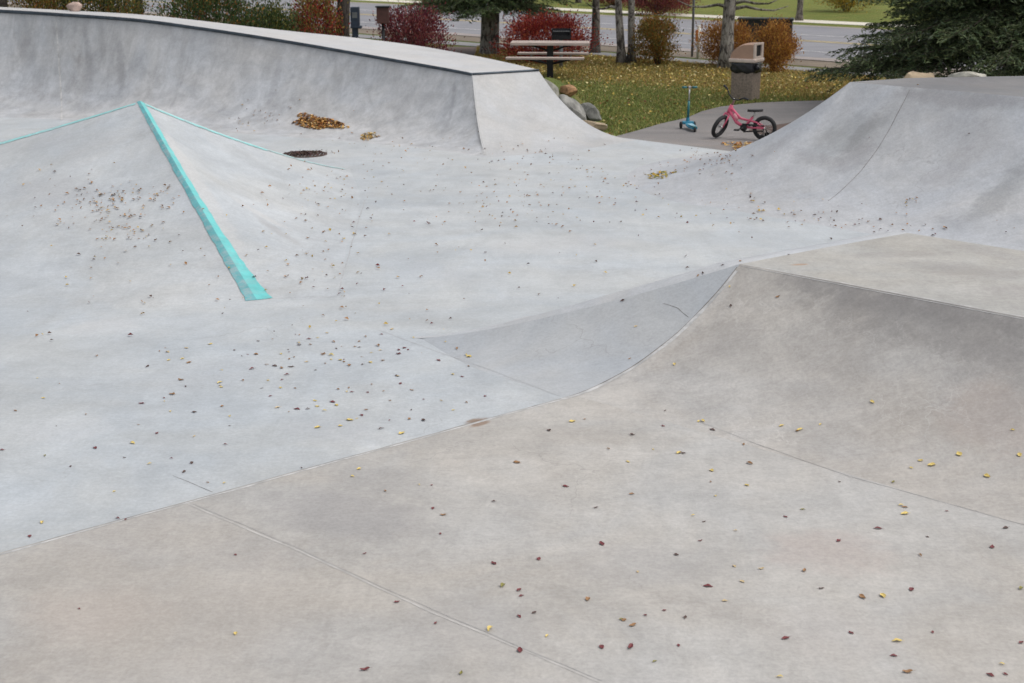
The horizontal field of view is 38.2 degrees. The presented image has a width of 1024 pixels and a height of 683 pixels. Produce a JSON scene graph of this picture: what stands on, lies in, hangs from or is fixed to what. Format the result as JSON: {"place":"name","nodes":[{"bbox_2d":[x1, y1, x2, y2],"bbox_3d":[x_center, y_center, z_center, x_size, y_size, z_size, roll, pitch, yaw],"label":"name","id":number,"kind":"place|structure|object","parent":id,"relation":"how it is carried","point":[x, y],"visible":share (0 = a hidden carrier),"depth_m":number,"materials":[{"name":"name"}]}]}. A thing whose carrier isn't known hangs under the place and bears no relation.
{"place":"outdoors","nodes":[
{"label":"outdoors","id":0,"kind":"place"},
{"bbox_2d":[0,118,871,554],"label":"skatepark floor","id":1,"kind":"structure","parent":0,"point":[76,386],"depth_m":12.15,"materials":[{"name":"grey concrete"}]},
{"bbox_2d":[0,101,359,308],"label":"pyramid ramp","id":2,"kind":"structure","parent":1,"relation":"on","point":[148,149],"depth_m":15.54,"materials":[{"name":"grey concrete"}]},
{"bbox_2d":[283,149,326,157],"bbox_3d":[-3.055,-2.796,21.971,0.717,0.048,0.854,14,21,41],"label":"floor drain","id":3,"kind":"object","parent":1,"relation":"on","point":[303,153],"visible":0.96,"depth_m":21.91,"materials":[{"name":"metal"}]},
{"bbox_2d":[0,7,634,156],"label":"curved wall ramp","id":4,"kind":"structure","parent":1,"relation":"on","point":[66,65],"depth_m":25.52,"materials":[{"name":"concrete"}]},
{"bbox_2d":[292,112,349,128],"bbox_3d":[-3.173,-3.626,24.435,1.253,0.231,0.390,12,19,36],"label":"leaf pile","id":5,"kind":"object","parent":4,"relation":"on","point":[320,122],"visible":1,"depth_m":24.46,"materials":[{"name":"brown plant"}]},
{"bbox_2d":[360,132,378,140],"bbox_3d":[-2.288,-3.282,23.619,0.331,0.101,0.457,-8,17,-26],"label":"leaf pile","id":6,"kind":"object","parent":4,"relation":"on","point":[370,135],"visible":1,"depth_m":23.61,"materials":[{"name":"brown plant"}]},
{"bbox_2d":[21,84,1014,339],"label":"scattered leaves","id":7,"kind":"object","parent":1,"relation":"on","point":[427,222],"visible":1,"depth_m":16.43,"materials":[{"name":"brown plant"}]},
{"bbox_2d":[647,171,676,178],"bbox_3d":[1.997,-2.242,19.838,0.425,0.085,0.604,0,16,0],"label":"leaf pile","id":8,"kind":"object","parent":1,"relation":"on","point":[657,175],"visible":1,"depth_m":19.83,"materials":[{"name":"plant"}]},
{"bbox_2d":[414,231,1023,524],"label":"banked platform","id":9,"kind":"structure","parent":1,"relation":"on","point":[917,339],"depth_m":10.49,"materials":[{"name":"concrete"}]},
{"bbox_2d":[627,76,1023,250],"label":"quarter pipe","id":10,"kind":"object","parent":1,"relation":"on","point":[883,150],"visible":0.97,"depth_m":17.91,"materials":[{"name":"grey concrete"}]},
{"bbox_2d":[8,4,955,75],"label":"dirt verge","id":11,"kind":"structure","parent":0,"point":[813,63],"depth_m":41.09,"materials":[{"name":"brown soil"}]},
{"bbox_2d":[691,0,694,56],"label":"sign pole","id":12,"kind":"object","parent":11,"relation":"on","point":[693,16],"visible":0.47,"depth_m":39.16,"materials":[{"name":"grey metal"}]},
{"bbox_2d":[737,17,793,59],"bbox_3d":[6.593,-7.896,38.577,1.440,1.060,0.592,3,16,12],"label":"utility box","id":13,"kind":"object","parent":11,"relation":"on","point":[757,20],"visible":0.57,"depth_m":38.30,"materials":[{"name":"black paint"}]},
{"bbox_2d":[15,4,971,134],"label":"ground","id":14,"kind":"structure","parent":0,"point":[448,45],"depth_m":38.62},
{"bbox_2d":[0,0,7,6],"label":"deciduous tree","id":15,"kind":"object","parent":14,"relation":"on","point":[3,3],"depth_m":31.61,"materials":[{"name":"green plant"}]},
{"bbox_2d":[2,0,86,9],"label":"orange shrub","id":16,"kind":"object","parent":14,"relation":"on","point":[34,4],"visible":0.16,"depth_m":31.80,"materials":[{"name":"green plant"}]},
{"bbox_2d":[66,2,81,11],"bbox_3d":[-8.432,-6.434,28.515,0.303,0.217,0.231,-3,16,-11],"label":"rock","id":17,"kind":"object","parent":14,"relation":"on","point":[74,6],"visible":0.97,"depth_m":28.43,"materials":[{"name":"beige stone"}]},
{"bbox_2d":[41,0,155,14],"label":"green shrub","id":18,"kind":"object","parent":14,"relation":"on","point":[104,6],"visible":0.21,"depth_m":32.00,"materials":[{"name":"green plant"}]},
{"bbox_2d":[146,0,267,27],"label":"green shrub","id":19,"kind":"object","parent":14,"relation":"on","point":[199,10],"visible":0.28,"depth_m":30.91,"materials":[{"name":"green plant"}]},
{"bbox_2d":[236,0,309,31],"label":"green shrub","id":20,"kind":"object","parent":14,"relation":"on","point":[273,17],"visible":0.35,"depth_m":31.65,"materials":[{"name":"green plant"}]},
{"bbox_2d":[288,0,351,36],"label":"red shrub","id":21,"kind":"object","parent":14,"relation":"on","point":[313,11],"visible":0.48,"depth_m":32.32,"materials":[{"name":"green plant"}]},
{"bbox_2d":[337,0,349,36],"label":"deciduous tree","id":22,"kind":"object","parent":14,"relation":"on","point":[345,6],"visible":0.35,"depth_m":32.79,"materials":[{"name":"brown plant"}]},
{"bbox_2d":[350,7,361,37],"bbox_3d":[-3.420,-6.528,32.622,0.240,1.655,0.220,0,16,0],"label":"dispenser post","id":23,"kind":"object","parent":14,"relation":"on","point":[355,18],"visible":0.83,"depth_m":32.39,"materials":[{"name":"metal"}]},
{"bbox_2d":[375,6,389,40],"bbox_3d":[-2.813,-6.479,32.438,0.310,1.710,0.290,0,16,0],"label":"post box","id":24,"kind":"object","parent":14,"relation":"on","point":[382,15],"visible":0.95,"depth_m":32.16,"materials":[{"name":"black metal"}]},
{"bbox_2d":[365,0,461,52],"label":"maroon shrub","id":25,"kind":"object","parent":14,"relation":"on","point":[417,37],"visible":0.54,"depth_m":32.56,"materials":[{"name":"red plant"}]},
{"bbox_2d":[434,47,475,54],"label":"mulch bed","id":26,"kind":"object","parent":14,"relation":"on","point":[468,50],"visible":0.15,"depth_m":41.81,"materials":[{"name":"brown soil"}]},
{"bbox_2d":[391,0,578,54],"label":"pine tree","id":27,"kind":"object","parent":26,"relation":"on","point":[488,11],"visible":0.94,"depth_m":38.71,"materials":[{"name":"green plant"}]},
{"bbox_2d":[506,40,589,77],"bbox_3d":[0.827,-6.341,33.436,1.830,0.850,1.608,1,16,4],"label":"picnic table","id":28,"kind":"object","parent":14,"relation":"on","point":[550,58],"visible":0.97,"depth_m":33.27,"materials":[{"name":"beige metal"}]},
{"bbox_2d":[489,3,612,63],"bbox_3d":[0.970,-7.743,37.355,3.350,1.496,3.538,0,16,0],"label":"red shrub","id":29,"kind":"object","parent":14,"relation":"on","point":[545,25],"visible":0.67,"depth_m":37.14,"materials":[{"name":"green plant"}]},
{"bbox_2d":[552,28,570,67],"bbox_3d":[1.195,-7.095,35.931,0.460,0.970,0.460,0,16,0],"label":"pedestal grill","id":30,"kind":"object","parent":14,"relation":"on","point":[560,34],"visible":0.94,"depth_m":35.94,"materials":[{"name":"grey metal"}]},
{"bbox_2d":[589,0,600,52],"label":"deciduous tree","id":31,"kind":"object","parent":14,"relation":"on","point":[595,14],"visible":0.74,"depth_m":40.37,"materials":[{"name":"brown plant"}]},
{"bbox_2d":[583,0,627,5],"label":"maroon shrub","id":32,"kind":"object","parent":14,"relation":"on","point":[608,1],"visible":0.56,"depth_m":65.88,"materials":[{"name":"red plant"}]},
{"bbox_2d":[587,0,636,63],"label":"deciduous tree","id":33,"kind":"object","parent":14,"relation":"on","point":[621,56],"visible":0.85,"depth_m":36.99,"materials":[{"name":"brown plant"}]},
{"bbox_2d":[627,9,683,65],"bbox_3d":[3.531,-7.493,36.549,1.512,1.437,1.460,13,20,40],"label":"olive shrub","id":34,"kind":"object","parent":14,"relation":"on","point":[650,28],"visible":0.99,"depth_m":36.35,"materials":[{"name":"green plant"}]},
{"bbox_2d":[474,45,889,135],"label":"lawn grass","id":35,"kind":"structure","parent":14,"relation":"on","point":[591,95],"depth_m":31.16,"materials":[{"name":"green plant"}]},
{"bbox_2d":[583,120,607,130],"bbox_3d":[1.369,-3.568,24.436,0.456,0.176,0.214,-2,16,-6],"label":"rock","id":36,"kind":"object","parent":35,"relation":"on","point":[600,126],"visible":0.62,"depth_m":24.39,"materials":[{"name":"beige stone"}]},
{"bbox_2d":[474,46,896,133],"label":"lawn leaves","id":37,"kind":"object","parent":14,"relation":"on","point":[669,69],"visible":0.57,"depth_m":33.43,"materials":[{"name":"yellow plant"}]},
{"bbox_2d":[695,25,701,58],"bbox_3d":[4.887,-7.766,38.669,0.199,0.960,0.093,0,16,0],"label":"marker post","id":38,"kind":"object","parent":14,"relation":"on","point":[698,46],"visible":0.75,"depth_m":38.60,"materials":[{"name":"orange plastic"}]},
{"bbox_2d":[685,14,756,64],"bbox_3d":[5.285,-7.480,36.447,1.876,1.469,1.816,8,17,27],"label":"orange shrub","id":39,"kind":"object","parent":14,"relation":"on","point":[713,48],"visible":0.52,"depth_m":36.20,"materials":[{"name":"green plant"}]},
{"bbox_2d":[677,0,787,68],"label":"deciduous tree","id":40,"kind":"object","parent":14,"relation":"on","point":[730,7],"visible":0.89,"depth_m":35.59,"materials":[{"name":"grey plant"}]},
{"bbox_2d":[729,42,763,99],"bbox_3d":[4.635,-5.321,29.125,0.595,1.112,0.540,9,18,29],"label":"trash can","id":41,"kind":"object","parent":14,"relation":"on","point":[746,59],"visible":0.99,"depth_m":28.96,"materials":[{"name":"plastic"}]},
{"bbox_2d":[745,14,803,72],"bbox_3d":[6.223,-7.001,34.759,1.430,1.442,1.425,0,16,0],"label":"orange shrub","id":42,"kind":"object","parent":14,"relation":"on","point":[782,45],"visible":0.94,"depth_m":34.58,"materials":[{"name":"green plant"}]},
{"bbox_2d":[800,0,1023,92],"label":"spruce tree","id":43,"kind":"object","parent":14,"relation":"on","point":[950,35],"visible":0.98,"depth_m":25.99,"materials":[{"name":"green plant"}]},
{"bbox_2d":[8,0,987,67],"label":"road","id":44,"kind":"structure","parent":0,"point":[820,47],"depth_m":50.11,"materials":[{"name":"grey asphalt"}]},
{"bbox_2d":[109,5,859,54],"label":"road marking","id":45,"kind":"object","parent":44,"relation":"on","point":[600,37],"depth_m":46.26,"materials":[{"name":"white paint"}]},
{"bbox_2d":[8,2,979,69],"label":"gutter","id":46,"kind":"object","parent":44,"relation":"on","point":[685,49],"depth_m":43.03,"materials":[{"name":"grey concrete"}]},
{"bbox_2d":[159,2,847,43],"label":"road marking","id":47,"kind":"object","parent":44,"relation":"on","point":[609,29],"depth_m":50.02,"materials":[{"name":"yellow paint"}]},
{"bbox_2d":[151,1,879,44],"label":"road marking","id":48,"kind":"object","parent":44,"relation":"on","point":[624,29],"depth_m":50.02,"materials":[{"name":"yellow paint"}]},
{"bbox_2d":[286,5,890,39],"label":"road marking","id":49,"kind":"object","parent":44,"relation":"on","point":[694,28],"depth_m":50.53,"materials":[{"name":"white paint"}]},
{"bbox_2d":[331,1,890,30],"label":"gutter","id":50,"kind":"object","parent":44,"relation":"on","point":[660,18],"depth_m":55.68,"materials":[{"name":"grey concrete"}]},
{"bbox_2d":[0,396,1023,682],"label":"skatepark slab","id":51,"kind":"structure","parent":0,"point":[302,586],"depth_m":7.62,"materials":[{"name":"grey concrete"}]},
{"bbox_2d":[545,77,604,121],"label":"earth bank","id":52,"kind":"structure","parent":0,"point":[558,83],"depth_m":25.55,"materials":[{"name":"green plant"}]},
{"bbox_2d":[544,78,558,96],"bbox_3d":[0.584,-4.195,24.715,0.424,0.396,0.258,-5,16,-19],"label":"rock","id":53,"kind":"object","parent":52,"relation":"on","point":[554,88],"visible":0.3,"depth_m":24.63,"materials":[{"name":"grey stone"}]},
{"bbox_2d":[560,84,577,96],"bbox_3d":[0.985,-4.285,25.305,0.266,0.212,0.253,-11,19,-34],"label":"rock","id":54,"kind":"object","parent":52,"relation":"on","point":[569,90],"visible":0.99,"depth_m":25.23,"materials":[{"name":"brown stone"}]},
{"bbox_2d":[559,94,586,119],"bbox_3d":[0.990,-3.876,24.628,0.488,0.488,0.315,-9,18,-31],"label":"rock","id":55,"kind":"object","parent":52,"relation":"on","point":[574,106],"visible":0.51,"depth_m":24.53,"materials":[{"name":"grey stone"}]},
{"bbox_2d":[581,102,601,120],"bbox_3d":[1.312,-3.870,24.966,0.347,0.316,0.265,-10,18,-32],"label":"rock","id":56,"kind":"object","parent":52,"relation":"on","point":[592,112],"visible":0.72,"depth_m":24.87,"materials":[{"name":"grey stone"}]},
{"bbox_2d":[321,31,903,77],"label":"sidewalk","id":57,"kind":"structure","parent":0,"point":[600,54],"depth_m":40.01,"materials":[{"name":"concrete"}]},
{"bbox_2d":[332,0,932,29],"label":"lawn","id":58,"kind":"structure","parent":0,"point":[813,10],"depth_m":61.48,"materials":[{"name":"green plant"}]},
{"bbox_2d":[622,0,703,14],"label":"maroon shrub","id":59,"kind":"object","parent":58,"relation":"on","point":[665,5],"visible":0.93,"depth_m":58.55,"materials":[{"name":"red plant"}]},
{"bbox_2d":[795,0,802,20],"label":"young tree","id":60,"kind":"object","parent":58,"relation":"on","point":[799,15],"visible":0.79,"depth_m":54.97,"materials":[{"name":"grey plant"}]},
{"bbox_2d":[809,0,881,11],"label":"yellow shrub","id":61,"kind":"object","parent":58,"relation":"on","point":[843,4],"visible":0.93,"depth_m":60.85,"materials":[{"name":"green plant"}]},
{"bbox_2d":[364,0,914,27],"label":"sidewalk","id":62,"kind":"structure","parent":0,"point":[718,16],"depth_m":58.35,"materials":[{"name":"grey concrete"}]},
{"bbox_2d":[617,100,824,150],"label":"asphalt path","id":63,"kind":"structure","parent":0,"point":[671,132],"depth_m":25.24,"materials":[{"name":"grey asphalt"}]},
{"bbox_2d":[679,86,696,131],"bbox_3d":[2.995,-3.882,24.672,0.268,0.717,0.578,-2,16,-8],"label":"kick scooter","id":64,"kind":"object","parent":63,"relation":"on","point":[688,123],"visible":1,"depth_m":24.84,"materials":[{"name":"teal metal"}]},
{"bbox_2d":[720,141,750,149],"bbox_3d":[3.738,-2.991,22.704,0.970,0.068,1.193,0,16,0],"label":"leaf pile","id":65,"kind":"object","parent":63,"relation":"on","point":[738,144],"visible":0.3,"depth_m":22.94,"materials":[{"name":"brown plant"}]},
{"bbox_2d":[711,84,776,138],"bbox_3d":[3.715,-3.639,23.543,1.022,0.859,0.430,7,17,22],"label":"bicycle","id":66,"kind":"object","parent":63,"relation":"on","point":[744,127],"visible":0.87,"depth_m":23.57,"materials":[{"name":"pink metal"}]},
{"bbox_2d":[749,122,790,134],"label":"earth bank","id":67,"kind":"structure","parent":0,"point":[779,126],"depth_m":24.69,"materials":[{"name":"soil"}]},
{"bbox_2d":[904,71,934,77],"bbox_3d":[6.164,-3.902,22.671,0.621,0.462,0.325,-8,17,-26],"label":"rock","id":68,"kind":"object","parent":67,"relation":"on","point":[912,74],"visible":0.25,"depth_m":22.61,"materials":[{"name":"beige stone"}]},
{"bbox_2d":[948,71,986,76],"bbox_3d":[6.888,-3.877,22.471,0.680,0.463,0.473,-2,16,-6],"label":"rock","id":69,"kind":"object","parent":67,"relation":"on","point":[967,74],"visible":0.27,"depth_m":22.26,"materials":[{"name":"white stone"}]}
]}

